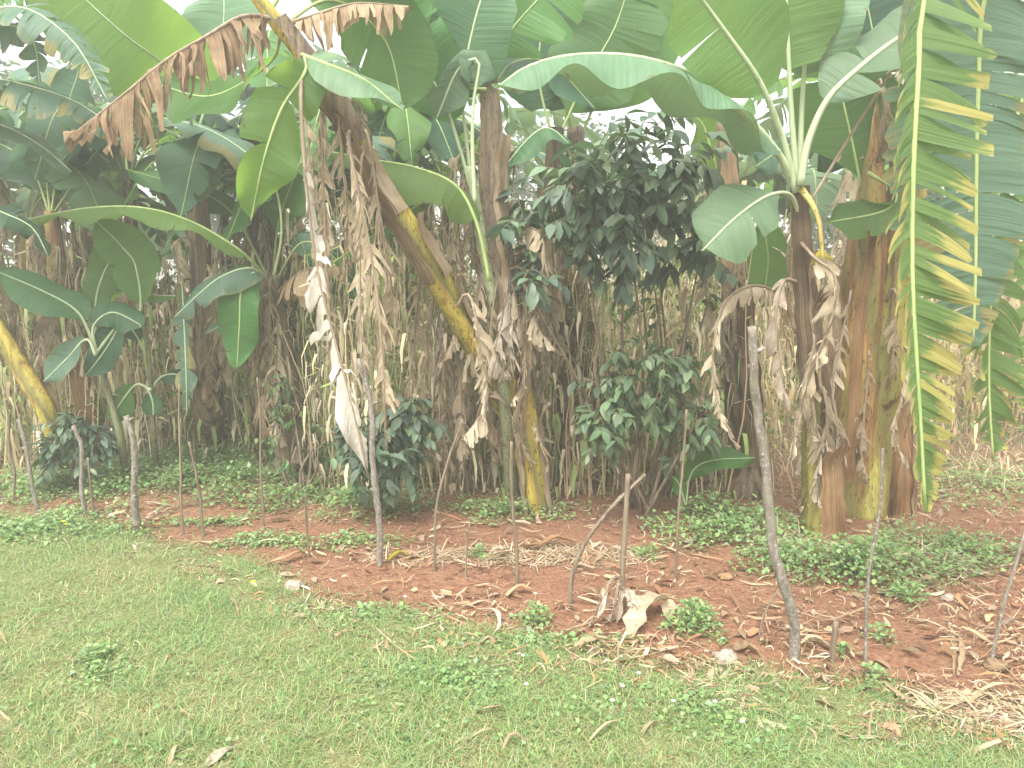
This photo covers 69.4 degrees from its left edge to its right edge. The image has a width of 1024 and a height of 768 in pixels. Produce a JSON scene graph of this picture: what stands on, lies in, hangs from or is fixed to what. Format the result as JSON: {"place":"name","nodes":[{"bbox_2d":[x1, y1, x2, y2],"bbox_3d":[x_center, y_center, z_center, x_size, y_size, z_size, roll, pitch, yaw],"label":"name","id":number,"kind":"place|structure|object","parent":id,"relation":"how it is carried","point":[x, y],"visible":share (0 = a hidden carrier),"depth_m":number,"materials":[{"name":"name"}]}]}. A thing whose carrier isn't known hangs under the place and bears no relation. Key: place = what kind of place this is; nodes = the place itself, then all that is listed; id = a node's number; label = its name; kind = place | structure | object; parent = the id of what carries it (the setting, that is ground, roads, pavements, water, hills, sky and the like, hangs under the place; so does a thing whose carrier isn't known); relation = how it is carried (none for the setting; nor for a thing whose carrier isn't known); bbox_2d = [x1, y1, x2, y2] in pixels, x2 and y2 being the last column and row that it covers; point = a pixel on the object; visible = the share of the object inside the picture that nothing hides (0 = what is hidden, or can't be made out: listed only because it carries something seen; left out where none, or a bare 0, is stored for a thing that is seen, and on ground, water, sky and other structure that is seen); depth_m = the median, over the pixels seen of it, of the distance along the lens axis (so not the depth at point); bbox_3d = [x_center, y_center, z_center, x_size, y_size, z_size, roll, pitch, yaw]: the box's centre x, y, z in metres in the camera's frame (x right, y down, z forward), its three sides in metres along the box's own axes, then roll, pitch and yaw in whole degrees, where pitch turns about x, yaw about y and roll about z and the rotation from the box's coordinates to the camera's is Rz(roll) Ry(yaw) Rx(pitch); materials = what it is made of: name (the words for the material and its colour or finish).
{"place":"outdoors","nodes":[
{"label":"outdoors","id":0,"kind":"place"},
{"bbox_2d":[0,286,1023,746],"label":"ground","id":1,"kind":"structure","parent":0,"point":[548,584],"depth_m":4.06,"materials":[{"name":"red soil"}]},
{"bbox_2d":[0,90,17,359],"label":"banana plant","id":2,"kind":"object","parent":1,"relation":"on","point":[2,203],"visible":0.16,"depth_m":6.51,"materials":[{"name":"green plant"}]},
{"bbox_2d":[16,418,39,512],"bbox_3d":[-3.253,0.581,4.972,0.109,0.706,0.043,0,8,0],"label":"fence stake","id":3,"kind":"object","parent":1,"relation":"on","point":[29,470],"visible":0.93,"depth_m":4.96,"materials":[{"name":"brown wood"}]},
{"bbox_2d":[0,64,119,429],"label":"banana plant","id":4,"kind":"object","parent":1,"relation":"on","point":[14,166],"visible":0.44,"depth_m":5.91,"materials":[{"name":"green plant"}]},
{"bbox_2d":[18,412,120,488],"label":"coffee bush","id":5,"kind":"object","parent":1,"relation":"on","point":[91,436],"visible":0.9,"depth_m":5.28,"materials":[{"name":"green plant"}]},
{"bbox_2d":[0,0,155,476],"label":"banana plant","id":6,"kind":"object","parent":1,"relation":"on","point":[31,25],"visible":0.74,"depth_m":4.15,"materials":[{"name":"green plant"}]},
{"bbox_2d":[71,425,87,516],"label":"fence stake","id":7,"kind":"object","parent":1,"relation":"on","point":[81,464],"visible":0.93,"depth_m":4.83,"materials":[{"name":"grey wood"}]},
{"bbox_2d":[0,219,175,476],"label":"banana plant","id":8,"kind":"object","parent":1,"relation":"on","point":[124,257],"visible":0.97,"depth_m":5.10,"materials":[{"name":"green plant"}]},
{"bbox_2d":[0,66,182,412],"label":"banana plant","id":9,"kind":"object","parent":1,"relation":"on","point":[48,75],"visible":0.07,"depth_m":6.87,"materials":[{"name":"green plant"}]},
{"bbox_2d":[0,155,187,451],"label":"banana plant","id":10,"kind":"object","parent":1,"relation":"on","point":[93,193],"visible":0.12,"depth_m":6.41,"materials":[{"name":"green plant"}]},
{"bbox_2d":[0,184,187,380],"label":"banana plant","id":11,"kind":"object","parent":1,"relation":"on","point":[21,198],"visible":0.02,"depth_m":8.37,"materials":[{"name":"green plant"}]},
{"bbox_2d":[0,47,187,283],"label":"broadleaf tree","id":12,"kind":"object","parent":1,"relation":"on","point":[10,254],"visible":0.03,"depth_m":13.75,"materials":[{"name":"green plant"}]},
{"bbox_2d":[28,100,159,277],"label":"banana plant","id":13,"kind":"object","parent":1,"relation":"on","point":[35,253],"visible":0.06,"depth_m":8.92,"materials":[{"name":"green plant"}]},
{"bbox_2d":[123,415,140,530],"bbox_3d":[-2.365,0.589,4.622,0.087,0.800,0.060,3,9,20],"label":"fence stake","id":14,"kind":"object","parent":1,"relation":"on","point":[134,502],"visible":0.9,"depth_m":4.59,"materials":[{"name":"brown wood"}]},
{"bbox_2d":[106,280,197,469],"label":"banana plant","id":15,"kind":"object","parent":1,"relation":"on","point":[183,376],"visible":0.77,"depth_m":5.31,"materials":[{"name":"green plant"}]},
{"bbox_2d":[0,101,315,440],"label":"banana plant","id":16,"kind":"object","parent":1,"relation":"on","point":[52,127],"visible":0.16,"depth_m":5.68,"materials":[{"name":"green plant"}]},
{"bbox_2d":[28,0,297,453],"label":"banana plant","id":17,"kind":"object","parent":1,"relation":"on","point":[133,41],"visible":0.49,"depth_m":5.31,"materials":[{"name":"green plant"}]},
{"bbox_2d":[0,301,351,447],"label":"climbing weeds","id":18,"kind":"object","parent":1,"relation":"on","point":[167,393],"visible":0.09,"depth_m":6.13,"materials":[{"name":"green plant"}]},
{"bbox_2d":[178,384,184,536],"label":"fence stake","id":19,"kind":"object","parent":1,"relation":"on","point":[180,477],"visible":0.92,"depth_m":4.53,"materials":[{"name":"brown wood"}]},
{"bbox_2d":[0,225,379,471],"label":"dry undergrowth","id":20,"kind":"object","parent":1,"relation":"on","point":[121,373],"visible":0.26,"depth_m":6.08,"materials":[{"name":"plant"}]},
{"bbox_2d":[27,115,363,479],"bbox_3d":[-2.190,-0.608,5.369,2.139,2.821,0.981,0,8,0],"label":"banana plant","id":21,"kind":"object","parent":1,"relation":"on","point":[246,307],"visible":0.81,"depth_m":5.36,"materials":[{"name":"green plant"}]},
{"bbox_2d":[122,172,279,310],"bbox_3d":[-8.098,-3.642,19.071,5.861,5.060,5.050,0,8,0],"label":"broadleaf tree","id":22,"kind":"object","parent":1,"relation":"on","point":[214,224],"visible":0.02,"depth_m":18.36,"materials":[{"name":"green plant"}]},
{"bbox_2d":[150,512,258,528],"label":"ground cover","id":23,"kind":"object","parent":1,"relation":"on","point":[175,519],"visible":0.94,"depth_m":4.79,"materials":[{"name":"green plant"}]},
{"bbox_2d":[0,430,443,512],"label":"ground cover","id":24,"kind":"object","parent":1,"relation":"on","point":[237,468],"visible":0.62,"depth_m":5.50,"materials":[{"name":"green plant"}]},
{"bbox_2d":[196,527,313,549],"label":"ground cover","id":25,"kind":"object","parent":1,"relation":"on","point":[254,536],"visible":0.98,"depth_m":4.45,"materials":[{"name":"green plant"}]},
{"bbox_2d":[256,377,264,525],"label":"fence stake","id":26,"kind":"object","parent":1,"relation":"on","point":[260,466],"visible":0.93,"depth_m":4.68,"materials":[{"name":"brown wood"}]},
{"bbox_2d":[111,113,422,434],"bbox_3d":[-2.291,-0.967,6.659,2.929,2.965,2.097,1,8,5],"label":"banana plant","id":27,"kind":"object","parent":1,"relation":"on","point":[147,162],"visible":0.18,"depth_m":6.32,"materials":[{"name":"green plant"}]},
{"bbox_2d":[87,127,448,409],"bbox_3d":[-2.210,-0.879,6.734,2.736,2.832,2.863,5,10,30],"label":"banana plant","id":28,"kind":"object","parent":1,"relation":"on","point":[189,169],"visible":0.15,"depth_m":5.29,"materials":[{"name":"green plant"}]},
{"bbox_2d":[242,373,335,495],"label":"thin shrub","id":29,"kind":"object","parent":1,"relation":"on","point":[291,395],"visible":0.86,"depth_m":5.32,"materials":[{"name":"green plant"}]},
{"bbox_2d":[63,0,552,504],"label":"banana plant","id":30,"kind":"object","parent":1,"relation":"on","point":[399,68],"visible":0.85,"depth_m":4.07,"materials":[{"name":"brown plant"}]},
{"bbox_2d":[161,132,463,415],"bbox_3d":[-1.227,-0.702,6.282,2.039,2.590,2.599,6,10,35],"label":"banana plant","id":31,"kind":"object","parent":1,"relation":"on","point":[238,222],"visible":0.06,"depth_m":5.67,"materials":[{"name":"brown plant"}]},
{"bbox_2d":[227,29,422,320],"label":"banana plant","id":32,"kind":"object","parent":1,"relation":"on","point":[261,79],"visible":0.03,"depth_m":7.59,"materials":[{"name":"green plant"}]},
{"bbox_2d":[265,527,416,555],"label":"ground cover","id":33,"kind":"object","parent":1,"relation":"on","point":[346,536],"visible":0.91,"depth_m":4.43,"materials":[{"name":"green plant"}]},
{"bbox_2d":[213,483,481,525],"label":"ground cover","id":34,"kind":"object","parent":1,"relation":"on","point":[340,494],"visible":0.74,"depth_m":5.07,"materials":[{"name":"green plant"}]},
{"bbox_2d":[246,599,460,628],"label":"ground cover","id":35,"kind":"object","parent":1,"relation":"on","point":[360,604],"visible":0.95,"depth_m":3.50,"materials":[{"name":"green plant"}]},
{"bbox_2d":[220,112,511,343],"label":"banana plant","id":36,"kind":"object","parent":1,"relation":"on","point":[443,146],"visible":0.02,"depth_m":6.29,"materials":[{"name":"green plant"}]},
{"bbox_2d":[356,358,382,566],"bbox_3d":[-0.770,0.465,4.019,0.121,1.222,0.056,0,8,0],"label":"fence stake","id":37,"kind":"object","parent":1,"relation":"on","point":[374,489],"visible":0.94,"depth_m":4.00,"materials":[{"name":"grey wood"}]},
{"bbox_2d":[221,70,543,443],"bbox_3d":[-1.179,-1.026,6.667,2.566,3.249,2.921,5,10,29],"label":"banana plant","id":38,"kind":"object","parent":1,"relation":"on","point":[411,126],"visible":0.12,"depth_m":5.45,"materials":[{"name":"green plant"}]},
{"bbox_2d":[326,397,453,515],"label":"coffee bush","id":39,"kind":"object","parent":1,"relation":"on","point":[408,425],"visible":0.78,"depth_m":4.68,"materials":[{"name":"green plant"}]},
{"bbox_2d":[338,108,542,303],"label":"banana plant","id":40,"kind":"object","parent":1,"relation":"on","point":[529,166],"visible":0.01,"depth_m":10.07,"materials":[{"name":"green plant"}]},
{"bbox_2d":[433,419,462,571],"bbox_3d":[-0.345,0.634,3.978,0.177,0.908,0.023,0,8,0],"label":"fence stake","id":41,"kind":"object","parent":1,"relation":"on","point":[436,508],"visible":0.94,"depth_m":3.97,"materials":[{"name":"brown wood"}]},
{"bbox_2d":[358,537,546,570],"bbox_3d":[-0.343,0.955,4.252,1.176,0.070,0.476,0,8,0],"label":"straw heap","id":42,"kind":"object","parent":1,"relation":"on","point":[437,558],"visible":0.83,"depth_m":4.22,"materials":[{"name":"beige plant"}]},
{"bbox_2d":[333,0,575,495],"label":"banana plant","id":43,"kind":"object","parent":1,"relation":"on","point":[471,38],"visible":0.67,"depth_m":4.48,"materials":[{"name":"green plant"}]},
{"bbox_2d":[418,379,493,495],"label":"thin shrub","id":44,"kind":"object","parent":1,"relation":"on","point":[469,472],"visible":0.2,"depth_m":5.38,"materials":[{"name":"brown plant"}]},
{"bbox_2d":[346,0,595,515],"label":"banana plant","id":45,"kind":"object","parent":1,"relation":"on","point":[521,338],"visible":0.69,"depth_m":4.74,"materials":[{"name":"brown plant"}]},
{"bbox_2d":[357,101,615,382],"bbox_3d":[-0.482,-1.130,7.490,2.590,3.334,3.618,5,10,33],"label":"banana plant","id":46,"kind":"object","parent":1,"relation":"on","point":[526,117],"visible":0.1,"depth_m":7.36,"materials":[{"name":"green plant"}]},
{"bbox_2d":[418,486,591,525],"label":"ground cover","id":47,"kind":"object","parent":1,"relation":"on","point":[500,506],"visible":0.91,"depth_m":4.98,"materials":[{"name":"green plant"}]},
{"bbox_2d":[0,456,1023,755],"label":"leaf litter","id":48,"kind":"object","parent":1,"relation":"on","point":[668,656],"visible":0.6,"depth_m":3.42,"materials":[{"name":"plant"}]},
{"bbox_2d":[0,363,1023,499],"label":"grass","id":49,"kind":"structure","parent":1,"relation":"on","point":[948,455],"depth_m":6.13,"materials":[{"name":"green plant"}]},
{"bbox_2d":[510,441,519,584],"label":"fence stake","id":50,"kind":"object","parent":1,"relation":"on","point":[514,521],"visible":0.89,"depth_m":3.79,"materials":[{"name":"brown wood"}]},
{"bbox_2d":[24,474,1023,673],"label":"leaf scraps","id":51,"kind":"object","parent":1,"relation":"on","point":[724,612],"visible":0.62,"depth_m":3.71,"materials":[{"name":"plant"}]},
{"bbox_2d":[265,172,791,500],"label":"dry undergrowth","id":52,"kind":"object","parent":1,"relation":"on","point":[355,385],"visible":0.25,"depth_m":5.47,"materials":[{"name":"plant"}]},
{"bbox_2d":[419,626,643,654],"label":"ground cover","id":53,"kind":"object","parent":1,"relation":"on","point":[530,635],"visible":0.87,"depth_m":3.22,"materials":[{"name":"green plant"}]},
{"bbox_2d":[509,599,555,635],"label":"weed plant","id":54,"kind":"object","parent":1,"relation":"on","point":[534,610],"visible":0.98,"depth_m":3.43,"materials":[{"name":"green plant"}]},
{"bbox_2d":[433,103,663,284],"bbox_3d":[0.700,-4.243,19.449,5.974,6.137,6.371,0,8,0],"label":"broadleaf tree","id":55,"kind":"object","parent":1,"relation":"on","point":[523,175],"visible":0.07,"depth_m":18.74,"materials":[{"name":"green plant"}]},
{"bbox_2d":[369,244,731,477],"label":"climbing weeds","id":56,"kind":"object","parent":1,"relation":"on","point":[411,277],"visible":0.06,"depth_m":5.55,"materials":[{"name":"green plant"}]},
{"bbox_2d":[477,537,670,571],"bbox_3d":[0.351,0.966,4.214,1.140,0.061,0.545,0,8,0],"label":"straw heap","id":57,"kind":"object","parent":1,"relation":"on","point":[544,560],"visible":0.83,"depth_m":4.20,"materials":[{"name":"beige plant"}]},
{"bbox_2d":[497,0,667,487],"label":"banana plant","id":58,"kind":"object","parent":1,"relation":"on","point":[598,29],"visible":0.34,"depth_m":5.42,"materials":[{"name":"green plant"}]},
{"bbox_2d":[568,473,645,603],"bbox_3d":[0.495,0.802,3.647,0.454,0.669,0.106,-4,9,-27],"label":"fence stake","id":59,"kind":"object","parent":1,"relation":"on","point":[596,526],"visible":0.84,"depth_m":3.58,"materials":[{"name":"brown wood"}]},
{"bbox_2d":[485,109,738,508],"bbox_3d":[0.654,-0.350,4.655,1.638,2.632,0.965,0,8,0],"label":"coffee shrub","id":60,"kind":"object","parent":1,"relation":"on","point":[576,224],"visible":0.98,"depth_m":4.52,"materials":[{"name":"green plant"}]},
{"bbox_2d":[546,0,677,484],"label":"banana plant","id":61,"kind":"object","parent":1,"relation":"on","point":[641,94],"visible":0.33,"depth_m":5.49,"materials":[{"name":"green plant"}]},
{"bbox_2d":[588,575,638,626],"bbox_3d":[0.469,0.996,3.417,0.236,0.225,0.123,0,8,0],"label":"leaf rag","id":62,"kind":"object","parent":1,"relation":"on","point":[631,595],"visible":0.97,"depth_m":3.41,"materials":[{"name":"beige plant"}]},
{"bbox_2d":[619,473,630,615],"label":"fence stake","id":63,"kind":"object","parent":1,"relation":"on","point":[625,526],"visible":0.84,"depth_m":3.45,"materials":[{"name":"brown wood"}]},
{"bbox_2d":[567,336,725,517],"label":"coffee bush","id":64,"kind":"object","parent":1,"relation":"on","point":[619,408],"visible":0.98,"depth_m":4.58,"materials":[{"name":"green plant"}]},
{"bbox_2d":[622,591,675,636],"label":"fallen leaf","id":65,"kind":"object","parent":1,"relation":"on","point":[634,620],"visible":0.91,"depth_m":3.41,"materials":[{"name":"beige plant"}]},
{"bbox_2d":[589,264,725,494],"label":"thin shrub","id":66,"kind":"object","parent":1,"relation":"on","point":[628,314],"visible":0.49,"depth_m":5.22,"materials":[{"name":"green plant"}]},
{"bbox_2d":[674,409,687,578],"bbox_3d":[0.884,0.616,3.880,0.042,0.979,0.020,0,8,0],"label":"fence stake","id":67,"kind":"object","parent":1,"relation":"on","point":[678,512],"visible":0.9,"depth_m":3.87,"materials":[{"name":"brown plant"}]},
{"bbox_2d":[655,597,731,647],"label":"weed plant","id":68,"kind":"object","parent":1,"relation":"on","point":[695,612],"visible":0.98,"depth_m":3.33,"materials":[{"name":"green plant"}]},
{"bbox_2d":[491,0,901,543],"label":"banana plant","id":69,"kind":"object","parent":1,"relation":"on","point":[747,49],"visible":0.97,"depth_m":4.07,"materials":[{"name":"green plant"}]},
{"bbox_2d":[671,446,754,512],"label":"banana plant","id":70,"kind":"object","parent":1,"relation":"on","point":[703,463],"visible":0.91,"depth_m":4.80,"materials":[{"name":"green plant"}]},
{"bbox_2d":[607,161,834,361],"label":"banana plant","id":71,"kind":"object","parent":1,"relation":"on","point":[762,178],"visible":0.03,"depth_m":9.36,"materials":[{"name":"green plant"}]},
{"bbox_2d":[637,484,815,554],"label":"ground cover","id":72,"kind":"object","parent":1,"relation":"on","point":[723,520],"visible":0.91,"depth_m":4.57,"materials":[{"name":"green plant"}]},
{"bbox_2d":[690,117,787,500],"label":"banana plant","id":73,"kind":"object","parent":1,"relation":"on","point":[766,269],"visible":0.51,"depth_m":5.31,"materials":[{"name":"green plant"}]},
{"bbox_2d":[747,326,800,660],"bbox_3d":[1.074,0.498,3.029,0.293,1.473,0.069,0,8,0],"label":"fence stake","id":74,"kind":"object","parent":1,"relation":"on","point":[754,350],"visible":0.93,"depth_m":3.02,"materials":[{"name":"grey wood"}]},
{"bbox_2d":[669,153,941,411],"bbox_3d":[3.098,-1.174,8.563,2.790,3.128,2.504,-6,10,-35],"label":"banana plant","id":75,"kind":"object","parent":1,"relation":"on","point":[827,194],"visible":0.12,"depth_m":8.30,"materials":[{"name":"brown plant"}]},
{"bbox_2d":[752,0,931,517],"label":"banana plant","id":76,"kind":"object","parent":1,"relation":"on","point":[848,134],"visible":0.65,"depth_m":4.70,"materials":[{"name":"brown plant"}]},
{"bbox_2d":[727,523,982,594],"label":"ground cover","id":77,"kind":"object","parent":1,"relation":"on","point":[849,551],"visible":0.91,"depth_m":3.96,"materials":[{"name":"green plant"}]},
{"bbox_2d":[754,163,956,297],"bbox_3d":[8.205,-3.628,17.563,5.750,5.466,6.071,0,8,0],"label":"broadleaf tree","id":78,"kind":"object","parent":1,"relation":"on","point":[815,238],"visible":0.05,"depth_m":17.86,"materials":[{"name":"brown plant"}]},
{"bbox_2d":[795,288,917,516],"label":"banana plant","id":79,"kind":"object","parent":1,"relation":"on","point":[905,500],"visible":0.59,"depth_m":4.80,"materials":[{"name":"brown plant"}]},
{"bbox_2d":[722,251,1023,453],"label":"dry undergrowth","id":80,"kind":"object","parent":1,"relation":"on","point":[793,391],"visible":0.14,"depth_m":7.23,"materials":[{"name":"plant"}]},
{"bbox_2d":[863,448,883,662],"bbox_3d":[1.470,0.743,3.013,0.038,0.988,0.017,2,9,16],"label":"fence stake","id":81,"kind":"object","parent":1,"relation":"on","point":[870,564],"visible":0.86,"depth_m":3.01,"materials":[{"name":"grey wood"}]},
{"bbox_2d":[742,71,1023,337],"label":"banana plant","id":82,"kind":"object","parent":1,"relation":"on","point":[848,182],"visible":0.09,"depth_m":6.31,"materials":[{"name":"green plant"}]},
{"bbox_2d":[763,358,1023,450],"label":"climbing weeds","id":83,"kind":"object","parent":1,"relation":"on","point":[781,416],"visible":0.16,"depth_m":6.73,"materials":[{"name":"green plant"}]},
{"bbox_2d":[877,578,930,610],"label":"weed plant","id":84,"kind":"object","parent":1,"relation":"on","point":[909,597],"visible":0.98,"depth_m":3.66,"materials":[{"name":"green plant"}]},
{"bbox_2d":[858,530,996,592],"bbox_3d":[2.329,0.957,4.144,0.798,0.102,0.913,3,9,17],"label":"straw heap","id":85,"kind":"object","parent":1,"relation":"on","point":[931,557],"visible":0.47,"depth_m":4.10,"materials":[{"name":"beige plant"}]},
{"bbox_2d":[856,42,1023,520],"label":"banana plant","id":86,"kind":"object","parent":1,"relation":"on","point":[868,506],"visible":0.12,"depth_m":4.82,"materials":[{"name":"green plant"}]},
{"bbox_2d":[860,513,1023,576],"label":"ground cover","id":87,"kind":"object","parent":1,"relation":"on","point":[949,544],"visible":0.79,"depth_m":4.30,"materials":[{"name":"green plant"}]},
{"bbox_2d":[881,0,1023,512],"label":"banana plant","id":88,"kind":"object","parent":1,"relation":"on","point":[972,259],"visible":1,"depth_m":2.74,"materials":[{"name":"green plant"}]},
{"bbox_2d":[881,677,1023,742],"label":"straw heap","id":89,"kind":"object","parent":1,"relation":"on","point":[1017,721],"visible":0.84,"depth_m":2.71,"materials":[{"name":"beige plant"}]},
{"bbox_2d":[917,454,1023,515],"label":"ground cover","id":90,"kind":"object","parent":1,"relation":"on","point":[978,474],"visible":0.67,"depth_m":5.52,"materials":[{"name":"green plant"}]},
{"bbox_2d":[990,529,1023,656],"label":"fence stake","id":91,"kind":"object","parent":1,"relation":"on","point":[1000,618],"visible":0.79,"depth_m":3.00,"materials":[{"name":"grey wood"}]},
{"bbox_2d":[0,504,1023,767],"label":"lawn","id":92,"kind":"structure","parent":0,"point":[344,757],"depth_m":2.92,"materials":[{"name":"plant"}]},
{"bbox_2d":[0,503,165,545],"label":"ground cover","id":93,"kind":"object","parent":92,"relation":"on","point":[7,526],"visible":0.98,"depth_m":4.65,"materials":[{"name":"green plant"}]},
{"bbox_2d":[41,653,135,693],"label":"ground cover","id":94,"kind":"object","parent":92,"relation":"on","point":[103,670],"visible":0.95,"depth_m":2.96,"materials":[{"name":"green plant"}]},
{"bbox_2d":[75,641,117,669],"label":"weed plant","id":95,"kind":"object","parent":92,"relation":"on","point":[86,650],"visible":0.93,"depth_m":3.07,"materials":[{"name":"green plant"}]},
{"bbox_2d":[302,651,594,714],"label":"ground cover","id":96,"kind":"object","parent":92,"relation":"on","point":[453,677],"visible":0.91,"depth_m":2.92,"materials":[{"name":"green plant"}]},
{"bbox_2d":[0,514,1023,767],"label":"lawn weeds","id":97,"kind":"object","parent":92,"relation":"on","point":[494,684],"visible":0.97,"depth_m":2.74,"materials":[{"name":"green plant"}]},
{"bbox_2d":[561,679,856,750],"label":"ground cover","id":98,"kind":"object","parent":92,"relation":"on","point":[714,707],"visible":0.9,"depth_m":2.70,"materials":[{"name":"green plant"}]},
{"bbox_2d":[669,663,781,712],"bbox_3d":[0.844,1.177,2.847,0.501,0.039,0.369,0,8,0],"label":"straw heap","id":99,"kind":"object","parent":92,"relation":"on","point":[704,686],"visible":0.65,"depth_m":2.89,"materials":[{"name":"beige plant"}]},
{"bbox_2d":[0,0,1023,285],"label":"sky","id":100,"kind":"structure","parent":0,"point":[290,7],"materials":[{"name":"white"}]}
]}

